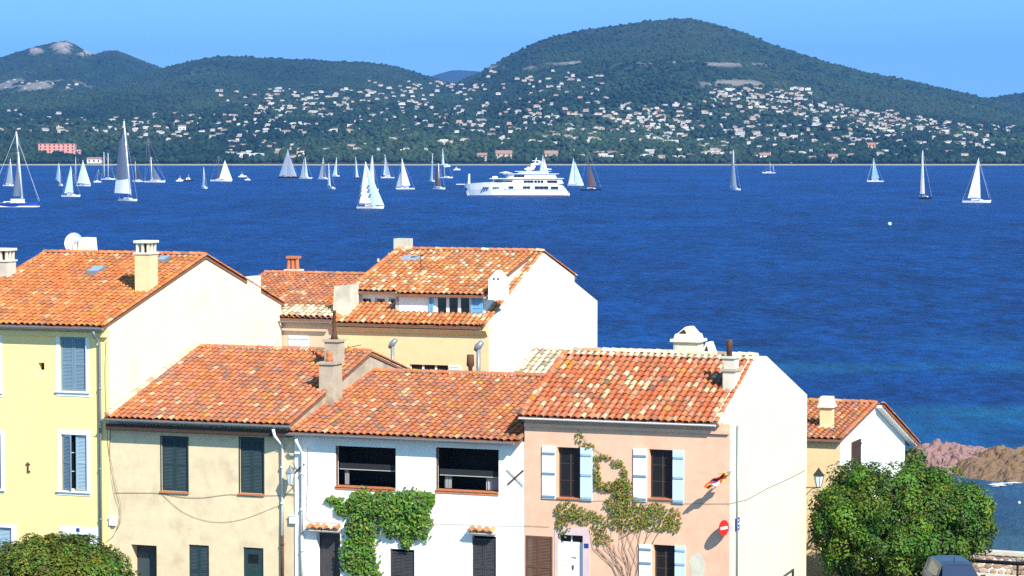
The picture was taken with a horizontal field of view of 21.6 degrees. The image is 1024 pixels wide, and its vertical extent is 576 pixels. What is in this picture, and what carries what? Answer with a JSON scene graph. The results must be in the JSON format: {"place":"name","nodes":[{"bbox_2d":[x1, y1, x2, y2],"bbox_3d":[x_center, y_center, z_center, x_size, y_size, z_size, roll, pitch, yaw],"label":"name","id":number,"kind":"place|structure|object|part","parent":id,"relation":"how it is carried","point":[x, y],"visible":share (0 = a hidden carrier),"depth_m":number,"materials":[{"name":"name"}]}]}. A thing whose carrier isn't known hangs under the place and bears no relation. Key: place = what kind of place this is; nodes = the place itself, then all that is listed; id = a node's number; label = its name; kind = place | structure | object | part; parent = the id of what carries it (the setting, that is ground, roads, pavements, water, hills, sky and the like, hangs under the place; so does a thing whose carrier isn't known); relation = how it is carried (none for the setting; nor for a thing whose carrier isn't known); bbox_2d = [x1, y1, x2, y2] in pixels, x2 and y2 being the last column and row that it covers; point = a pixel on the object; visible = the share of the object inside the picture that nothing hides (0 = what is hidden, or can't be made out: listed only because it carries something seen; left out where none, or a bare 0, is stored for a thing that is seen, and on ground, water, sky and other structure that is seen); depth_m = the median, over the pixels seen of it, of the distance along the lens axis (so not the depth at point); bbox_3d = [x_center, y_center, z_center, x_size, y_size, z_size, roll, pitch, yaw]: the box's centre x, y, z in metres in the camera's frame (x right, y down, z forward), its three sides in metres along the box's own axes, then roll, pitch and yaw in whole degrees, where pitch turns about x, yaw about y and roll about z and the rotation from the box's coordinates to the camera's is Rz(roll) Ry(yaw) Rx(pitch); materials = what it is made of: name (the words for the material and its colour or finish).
{"place":"outdoors","nodes":[
{"label":"outdoors","id":0,"kind":"place"},
{"bbox_2d":[431,70,480,82],"bbox_3d":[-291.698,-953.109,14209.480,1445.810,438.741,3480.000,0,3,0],"label":"hill","id":1,"kind":"structure","parent":0,"point":[453,76],"depth_m":14816.98,"materials":[{"name":"blue"}]},
{"bbox_2d":[0,165,1023,550],"bbox_3d":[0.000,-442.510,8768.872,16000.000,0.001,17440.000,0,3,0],"label":"sea","id":2,"kind":"structure","parent":0,"point":[814,281],"depth_m":604.89,"materials":[{"name":"liquid"}]},
{"bbox_2d":[3,159,13,185],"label":"sailing boat","id":3,"kind":"object","parent":2,"relation":"on","point":[9,181],"visible":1,"depth_m":1460.12,"materials":[{"name":"white fabric"}]},
{"bbox_2d":[0,132,39,206],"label":"sailing boat","id":4,"kind":"object","parent":2,"relation":"on","point":[16,203],"visible":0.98,"depth_m":964.17,"materials":[{"name":"white fabric"}]},
{"bbox_2d":[56,164,62,185],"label":"sailing boat","id":5,"kind":"object","parent":2,"relation":"on","point":[58,176],"visible":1,"depth_m":1461.66,"materials":[{"name":"white fabric"}]},
{"bbox_2d":[61,166,79,196],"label":"sailing boat","id":6,"kind":"object","parent":2,"relation":"on","point":[69,187],"visible":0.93,"depth_m":1156.10,"materials":[{"name":"white fabric"}]},
{"bbox_2d":[75,157,90,185],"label":"sailing boat","id":7,"kind":"object","parent":2,"relation":"on","point":[83,177],"visible":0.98,"depth_m":1460.08,"materials":[{"name":"white fabric"}]},
{"bbox_2d":[101,154,114,179],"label":"sailing boat","id":8,"kind":"object","parent":2,"relation":"on","point":[108,174],"visible":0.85,"depth_m":1734.51,"materials":[{"name":"white fabric"}]},
{"bbox_2d":[114,121,136,200],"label":"sailing boat","id":9,"kind":"object","parent":2,"relation":"on","point":[122,183],"visible":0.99,"depth_m":1067.52,"materials":[{"name":"white fabric"}]},
{"bbox_2d":[132,163,142,181],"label":"sailing boat","id":10,"kind":"object","parent":2,"relation":"on","point":[137,177],"visible":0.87,"depth_m":1632.51,"materials":[{"name":"grey fabric"}]},
{"bbox_2d":[144,137,165,181],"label":"sailing boat","id":11,"kind":"object","parent":2,"relation":"on","point":[155,175],"visible":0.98,"depth_m":1608.49,"materials":[{"name":"white fabric"}]},
{"bbox_2d":[201,167,206,188],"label":"sailing boat","id":12,"kind":"object","parent":2,"relation":"on","point":[203,184],"visible":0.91,"depth_m":1370.81,"materials":[{"name":"white fabric"}]},
{"bbox_2d":[210,155,231,180],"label":"sailing boat","id":13,"kind":"object","parent":2,"relation":"on","point":[225,175],"visible":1,"depth_m":1656.03,"materials":[{"name":"white fabric"}]},
{"bbox_2d":[278,150,297,177],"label":"sailing boat","id":14,"kind":"object","parent":2,"relation":"on","point":[287,170],"visible":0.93,"depth_m":1819.39,"materials":[{"name":"white fabric"}]},
{"bbox_2d":[299,159,311,178],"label":"sailing boat","id":15,"kind":"object","parent":2,"relation":"on","point":[304,173],"visible":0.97,"depth_m":1790.47,"materials":[{"name":"white fabric"}]},
{"bbox_2d":[318,161,327,178],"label":"sailing boat","id":16,"kind":"object","parent":2,"relation":"on","point":[322,174],"visible":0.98,"depth_m":1762.09,"materials":[{"name":"white fabric"}]},
{"bbox_2d":[328,166,334,188],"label":"sailing boat","id":17,"kind":"object","parent":2,"relation":"on","point":[329,183],"visible":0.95,"depth_m":1355.26,"materials":[{"name":"white fabric"}]},
{"bbox_2d":[332,157,339,176],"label":"sailing boat","id":18,"kind":"object","parent":2,"relation":"on","point":[335,171],"visible":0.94,"depth_m":1914.03,"materials":[{"name":"white fabric"}]},
{"bbox_2d":[353,157,361,178],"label":"sailing boat","id":19,"kind":"object","parent":2,"relation":"on","point":[357,177],"visible":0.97,"depth_m":1790.38,"materials":[{"name":"white fabric"}]},
{"bbox_2d":[356,162,383,208],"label":"sailing boat","id":20,"kind":"object","parent":2,"relation":"on","point":[370,197],"visible":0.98,"depth_m":940.23,"materials":[{"name":"white fabric"}]},
{"bbox_2d":[370,157,378,190],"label":"sailing boat","id":21,"kind":"object","parent":2,"relation":"on","point":[372,170],"visible":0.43,"depth_m":1305.69,"materials":[{"name":"white fabric"}]},
{"bbox_2d":[381,155,394,177],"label":"sailing boat","id":22,"kind":"object","parent":2,"relation":"on","point":[386,172],"visible":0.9,"depth_m":1819.73,"materials":[{"name":"white fabric"}]},
{"bbox_2d":[396,159,414,188],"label":"sailing boat","id":23,"kind":"object","parent":2,"relation":"on","point":[403,180],"visible":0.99,"depth_m":1353.56,"materials":[{"name":"white fabric"}]},
{"bbox_2d":[429,154,434,181],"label":"sailing boat","id":24,"kind":"object","parent":2,"relation":"on","point":[431,175],"visible":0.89,"depth_m":1632.09,"materials":[{"name":"white fabric"}]},
{"bbox_2d":[433,163,444,188],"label":"sailing boat","id":25,"kind":"object","parent":2,"relation":"on","point":[437,181],"visible":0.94,"depth_m":1354.08,"materials":[{"name":"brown fabric"}]},
{"bbox_2d":[440,150,452,177],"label":"sailing boat","id":26,"kind":"object","parent":2,"relation":"on","point":[445,165],"visible":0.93,"depth_m":1819.81,"materials":[{"name":"white fabric"}]},
{"bbox_2d":[456,158,569,195],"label":"motor yacht","id":27,"kind":"object","parent":2,"relation":"on","point":[529,182],"visible":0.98,"depth_m":1176.96,"materials":[{"name":"white metal"}]},
{"bbox_2d":[539,157,547,170],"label":"sailing boat","id":28,"kind":"object","parent":2,"relation":"on","point":[541,168],"visible":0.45,"depth_m":1404.73,"materials":[{"name":"white fabric"}]},
{"bbox_2d":[568,158,583,185],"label":"sailing boat","id":29,"kind":"object","parent":2,"relation":"on","point":[576,180],"visible":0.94,"depth_m":1479.67,"materials":[{"name":"white fabric"}]},
{"bbox_2d":[580,150,601,189],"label":"sailing boat","id":30,"kind":"object","parent":2,"relation":"on","point":[591,181],"visible":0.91,"depth_m":1321.06,"materials":[{"name":"brown fabric"}]},
{"bbox_2d":[730,150,740,189],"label":"sailing boat","id":31,"kind":"object","parent":2,"relation":"on","point":[733,179],"visible":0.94,"depth_m":1322.21,"materials":[{"name":"white fabric"}]},
{"bbox_2d":[867,161,883,181],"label":"sailing boat","id":32,"kind":"object","parent":2,"relation":"on","point":[874,173],"visible":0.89,"depth_m":1632.42,"materials":[{"name":"white fabric"}]},
{"bbox_2d":[919,150,931,198],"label":"sailing boat","id":33,"kind":"object","parent":2,"relation":"on","point":[922,189],"visible":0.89,"depth_m":1110.45,"materials":[{"name":"white fabric"}]},
{"bbox_2d":[907,438,987,473],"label":"rock","id":34,"kind":"object","parent":2,"relation":"in","point":[939,453],"visible":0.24,"depth_m":183.28,"materials":[{"name":"pink stone"}]},
{"bbox_2d":[962,158,990,202],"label":"sailing boat","id":35,"kind":"object","parent":2,"relation":"on","point":[975,191],"visible":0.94,"depth_m":1037.03,"materials":[{"name":"white fabric"}]},
{"bbox_2d":[952,445,1023,482],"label":"rock","id":36,"kind":"object","parent":2,"relation":"in","point":[1002,463],"visible":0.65,"depth_m":179.23,"materials":[{"name":"brown stone"}]},
{"bbox_2d":[989,482,1017,485],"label":"surf","id":37,"kind":"structure","parent":2,"relation":"on","point":[997,484],"depth_m":174.20,"materials":[{"name":"liquid"}]},
{"bbox_2d":[0,19,1023,164],"bbox_3d":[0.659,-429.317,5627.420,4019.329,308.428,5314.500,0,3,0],"label":"hills","id":38,"kind":"structure","parent":0,"point":[60,48],"depth_m":5005.58,"materials":[{"name":"green plant"}]},
{"bbox_2d":[38,143,76,153],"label":"hotel","id":39,"kind":"structure","parent":38,"relation":"on","point":[63,147],"depth_m":3292.55,"materials":[{"name":"paint"}]},
{"bbox_2d":[87,157,102,162],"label":"boathouse","id":40,"kind":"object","parent":38,"relation":"on","point":[94,159],"visible":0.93,"depth_m":3065.72,"materials":[{"name":"white paint"}]},
{"bbox_2d":[178,125,185,129],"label":"house","id":41,"kind":"structure","parent":38,"relation":"on","point":[181,127],"depth_m":3762.05,"materials":[{"name":"white paint"}]},
{"bbox_2d":[236,153,264,155],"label":"hotel","id":42,"kind":"structure","parent":38,"relation":"on","point":[249,153],"depth_m":3154.77,"materials":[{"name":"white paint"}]},
{"bbox_2d":[477,153,486,160],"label":"shore villa","id":43,"kind":"object","parent":38,"relation":"on","point":[482,154],"visible":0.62,"depth_m":3109.55,"materials":[{"name":"paint"}]},
{"bbox_2d":[495,150,511,158],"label":"shore villa","id":44,"kind":"object","parent":38,"relation":"on","point":[500,153],"visible":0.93,"depth_m":3109.31,"materials":[{"name":"paint"}]},
{"bbox_2d":[0,70,1014,153],"bbox_3d":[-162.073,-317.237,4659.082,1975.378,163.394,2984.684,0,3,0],"label":"villas","id":45,"kind":"object","parent":38,"relation":"on","point":[622,106],"visible":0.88,"depth_m":4033.98,"materials":[{"name":"white paint"}]},
{"bbox_2d":[0,17,1023,162],"bbox_3d":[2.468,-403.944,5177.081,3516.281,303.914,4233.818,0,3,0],"label":"woods","id":46,"kind":"object","parent":38,"relation":"on","point":[313,142],"visible":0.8,"depth_m":3848.26,"materials":[{"name":"green plant"}]},
{"bbox_2d":[544,151,557,156],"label":"shore villa","id":47,"kind":"object","parent":38,"relation":"on","point":[548,153],"visible":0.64,"depth_m":3120.87,"materials":[{"name":"paint"}]},
{"bbox_2d":[598,153,608,156],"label":"villa","id":48,"kind":"object","parent":38,"relation":"on","point":[603,154],"visible":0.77,"depth_m":3152.08,"materials":[{"name":"white paint"}]},
{"bbox_2d":[645,149,654,153],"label":"villa","id":49,"kind":"object","parent":38,"relation":"on","point":[651,151],"visible":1,"depth_m":3186.52,"materials":[{"name":"white paint"}]},
{"bbox_2d":[710,148,720,151],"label":"villa","id":50,"kind":"object","parent":38,"relation":"on","point":[716,150],"visible":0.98,"depth_m":3196.96,"materials":[{"name":"white paint"}]},
{"bbox_2d":[735,131,744,134],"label":"villa","id":51,"kind":"object","parent":38,"relation":"on","point":[739,132],"visible":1,"depth_m":3599.39,"materials":[{"name":"white paint"}]},
{"bbox_2d":[758,153,770,157],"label":"beach house","id":52,"kind":"structure","parent":38,"relation":"on","point":[760,155],"depth_m":3133.45,"materials":[{"name":"white paint"}]},
{"bbox_2d":[812,122,820,125],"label":"villa","id":53,"kind":"object","parent":38,"relation":"on","point":[815,123],"visible":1,"depth_m":3782.39,"materials":[{"name":"white paint"}]},
{"bbox_2d":[827,154,837,161],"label":"beach house","id":54,"kind":"structure","parent":38,"relation":"on","point":[832,156],"depth_m":3122.65,"materials":[{"name":"paint"}]},
{"bbox_2d":[866,143,875,147],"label":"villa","id":55,"kind":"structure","parent":38,"relation":"on","point":[871,145],"depth_m":3350.15,"materials":[{"name":"paint"}]},
{"bbox_2d":[0,0,1023,97],"label":"sky","id":56,"kind":"structure","parent":0,"point":[974,47],"materials":[{"name":"blue"}]},
{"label":"ground","id":57,"kind":"structure","parent":0,"visible":0},
{"bbox_2d":[0,531,141,575],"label":"clipped tree","id":58,"kind":"object","parent":57,"relation":"on","point":[51,554],"visible":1,"depth_m":95.48,"materials":[{"name":"green plant"}]},
{"bbox_2d":[0,237,285,551],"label":"yellow house","id":59,"kind":"structure","parent":57,"relation":"on","point":[143,312],"depth_m":108.01,"materials":[{"name":"paint"}]},
{"bbox_2d":[0,248,17,278],"bbox_3d":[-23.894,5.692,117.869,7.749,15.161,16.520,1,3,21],"label":"chimney","id":60,"kind":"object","parent":59,"relation":"on","point":[7,266],"depth_m":113.65,"materials":[{"name":"white paint"}]},
{"bbox_2d":[66,434,75,489],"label":"window","id":61,"kind":"structure","parent":59,"relation":"in","point":[73,437],"depth_m":107.31,"materials":[{"name":"black glass"}]},
{"bbox_2d":[64,233,80,252],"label":"satellite dish","id":62,"kind":"object","parent":59,"relation":"on","point":[71,239],"visible":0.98,"depth_m":117.28,"materials":[{"name":"metal"}]},
{"bbox_2d":[73,534,89,543],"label":"door","id":63,"kind":"structure","parent":59,"relation":"in","point":[87,540],"depth_m":107.34,"materials":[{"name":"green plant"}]},
{"bbox_2d":[105,352,119,541],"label":"cable","id":64,"kind":"object","parent":59,"relation":"attached to","point":[109,457],"visible":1,"depth_m":106.44,"materials":[{"name":"grey rubber"}]},
{"bbox_2d":[101,310,418,575],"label":"beige house","id":65,"kind":"structure","parent":57,"relation":"on","point":[195,422],"depth_m":105.70,"materials":[{"name":"paint"}]},
{"bbox_2d":[109,430,120,526],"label":"cable","id":66,"kind":"object","parent":65,"relation":"attached to","point":[113,473],"visible":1,"depth_m":106.42,"materials":[{"name":"grey rubber"}]},
{"bbox_2d":[137,545,156,575],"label":"door","id":67,"kind":"structure","parent":65,"relation":"in","point":[146,554],"depth_m":106.74,"materials":[{"name":"grey paint"}]},
{"bbox_2d":[163,495,276,521],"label":"cable","id":68,"kind":"object","parent":65,"relation":"attached to","point":[210,521],"visible":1,"depth_m":105.17,"materials":[{"name":"grey rubber"}]},
{"bbox_2d":[160,493,294,497],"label":"cable","id":69,"kind":"object","parent":65,"relation":"attached to","point":[225,494],"visible":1,"depth_m":104.77,"materials":[{"name":"grey rubber"}]},
{"bbox_2d":[244,547,262,575],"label":"door","id":70,"kind":"structure","parent":65,"relation":"in","point":[253,557],"depth_m":104.60,"materials":[{"name":"green paint"}]},
{"bbox_2d":[257,256,365,350],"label":"taupe house","id":71,"kind":"structure","parent":57,"relation":"on","point":[306,316],"depth_m":123.91,"materials":[{"name":"tile"}]},
{"bbox_2d":[285,338,545,575],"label":"white house","id":72,"kind":"structure","parent":57,"relation":"on","point":[453,442],"depth_m":103.04,"materials":[{"name":"paint"}]},
{"bbox_2d":[285,465,294,492],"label":"wall lantern","id":73,"kind":"object","parent":72,"relation":"attached to","point":[290,472],"depth_m":103.19,"materials":[{"name":"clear glass"}]},
{"bbox_2d":[320,532,339,575],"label":"door","id":74,"kind":"structure","parent":72,"relation":"in","point":[329,542],"depth_m":103.66,"materials":[{"name":"grey paint"}]},
{"bbox_2d":[323,485,435,575],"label":"creeper","id":75,"kind":"object","parent":72,"relation":"attached to","point":[367,509],"visible":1,"depth_m":102.35,"materials":[{"name":"green plant"}]},
{"bbox_2d":[460,524,543,526],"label":"cable","id":76,"kind":"object","parent":72,"relation":"attached to","point":[485,525],"visible":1,"depth_m":100.95,"materials":[{"name":"grey rubber"}]},
{"bbox_2d":[332,238,596,375],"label":"dormer house","id":77,"kind":"structure","parent":57,"relation":"on","point":[447,309],"depth_m":120.52,"materials":[{"name":"paint"}]},
{"bbox_2d":[362,298,370,302],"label":"window","id":78,"kind":"structure","parent":77,"relation":"in","point":[363,299],"depth_m":121.54,"materials":[{"name":"black glass"}]},
{"bbox_2d":[376,298,384,302],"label":"window","id":79,"kind":"structure","parent":77,"relation":"in","point":[380,300],"depth_m":121.30,"materials":[{"name":"grey glass"}]},
{"bbox_2d":[411,252,432,271],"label":"antenna","id":80,"kind":"object","parent":77,"relation":"on","point":[420,255],"visible":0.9,"depth_m":122.92,"materials":[{"name":"black metal"}]},
{"bbox_2d":[410,364,447,373],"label":"window","id":81,"kind":"structure","parent":77,"relation":"in","point":[413,366],"depth_m":118.84,"materials":[{"name":"black glass"}]},
{"bbox_2d":[436,297,469,312],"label":"window","id":82,"kind":"structure","parent":77,"relation":"in","point":[444,305],"depth_m":119.13,"materials":[{"name":"black glass"}]},
{"bbox_2d":[514,326,717,376],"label":"house","id":83,"kind":"structure","parent":57,"relation":"on","point":[543,360],"depth_m":112.68,"materials":[{"name":"ceramic"}]},
{"bbox_2d":[517,339,806,575],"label":"pink house","id":84,"kind":"structure","parent":57,"relation":"on","point":[678,429],"depth_m":99.83,"materials":[{"name":"paint"}]},
{"bbox_2d":[559,447,579,497],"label":"window","id":85,"kind":"structure","parent":84,"relation":"in","point":[569,458],"depth_m":99.95,"materials":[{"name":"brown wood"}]},
{"bbox_2d":[559,544,582,575],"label":"door","id":86,"kind":"structure","parent":84,"relation":"in","point":[570,556],"depth_m":99.95,"materials":[{"name":"white paint"}]},
{"bbox_2d":[554,430,681,575],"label":"creeper","id":87,"kind":"object","parent":84,"relation":"attached to","point":[619,497],"visible":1,"depth_m":99.00,"materials":[{"name":"green plant"}]},
{"bbox_2d":[651,449,672,497],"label":"window","id":88,"kind":"structure","parent":84,"relation":"in","point":[661,460],"depth_m":98.67,"materials":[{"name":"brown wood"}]},
{"bbox_2d":[655,545,674,575],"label":"window","id":89,"kind":"structure","parent":84,"relation":"in","point":[664,554],"depth_m":98.79,"materials":[{"name":"brown wood"}]},
{"bbox_2d":[609,500,729,503],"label":"cable","id":90,"kind":"object","parent":84,"relation":"attached to","point":[689,503],"visible":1,"depth_m":97.99,"materials":[{"name":"grey rubber"}]},
{"bbox_2d":[704,471,731,488],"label":"flag","id":91,"kind":"object","parent":84,"relation":"attached to","point":[717,480],"visible":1,"depth_m":96.98,"materials":[{"name":"fabric"}]},
{"bbox_2d":[719,520,728,535],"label":"no entry sign","id":92,"kind":"object","parent":84,"relation":"attached to","point":[723,527],"visible":1,"depth_m":97.31,"materials":[{"name":"red metal"}]},
{"bbox_2d":[735,517,739,530],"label":"street plate","id":93,"kind":"object","parent":84,"relation":"attached to","point":[738,523],"visible":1,"depth_m":98.60,"materials":[{"name":"blue metal"}]},
{"bbox_2d":[806,468,823,494],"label":"wall lantern","id":94,"kind":"object","parent":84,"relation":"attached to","point":[818,474],"depth_m":107.90,"materials":[{"name":"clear glass"}]},
{"bbox_2d":[826,457,881,490],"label":"bush","id":95,"kind":"object","parent":57,"relation":"on","point":[837,475],"visible":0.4,"depth_m":110.28,"materials":[{"name":"green plant"}]},
{"bbox_2d":[806,396,920,575],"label":"cottage","id":96,"kind":"structure","parent":57,"relation":"on","point":[849,430],"depth_m":117.72,"materials":[{"name":"paint"}]},
{"bbox_2d":[806,460,998,575],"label":"round tree","id":97,"kind":"object","parent":57,"relation":"on","point":[901,540],"visible":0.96,"depth_m":107.84,"materials":[{"name":"green plant"}]},
{"bbox_2d":[905,447,929,464],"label":"bush","id":98,"kind":"object","parent":57,"relation":"on","point":[914,455],"visible":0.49,"depth_m":128.28,"materials":[{"name":"green plant"}]},
{"bbox_2d":[922,555,985,575],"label":"parked car","id":99,"kind":"object","parent":57,"relation":"on","point":[947,565],"visible":1,"depth_m":94.59,"materials":[{"name":"blue paint"}]},
{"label":"side window","id":100,"kind":"part","parent":99,"relation":"part of","materials":[{"name":"grey glass"}]},
{"bbox_2d":[969,558,1023,575],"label":"guard rail","id":101,"kind":"object","parent":57,"relation":"on","point":[1016,563],"visible":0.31,"depth_m":111.75,"materials":[{"name":"black metal"}]},
{"bbox_2d":[970,549,1023,575],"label":"sea wall","id":102,"kind":"structure","parent":57,"relation":"on","point":[994,569],"depth_m":117.73,"materials":[{"name":"stone"}]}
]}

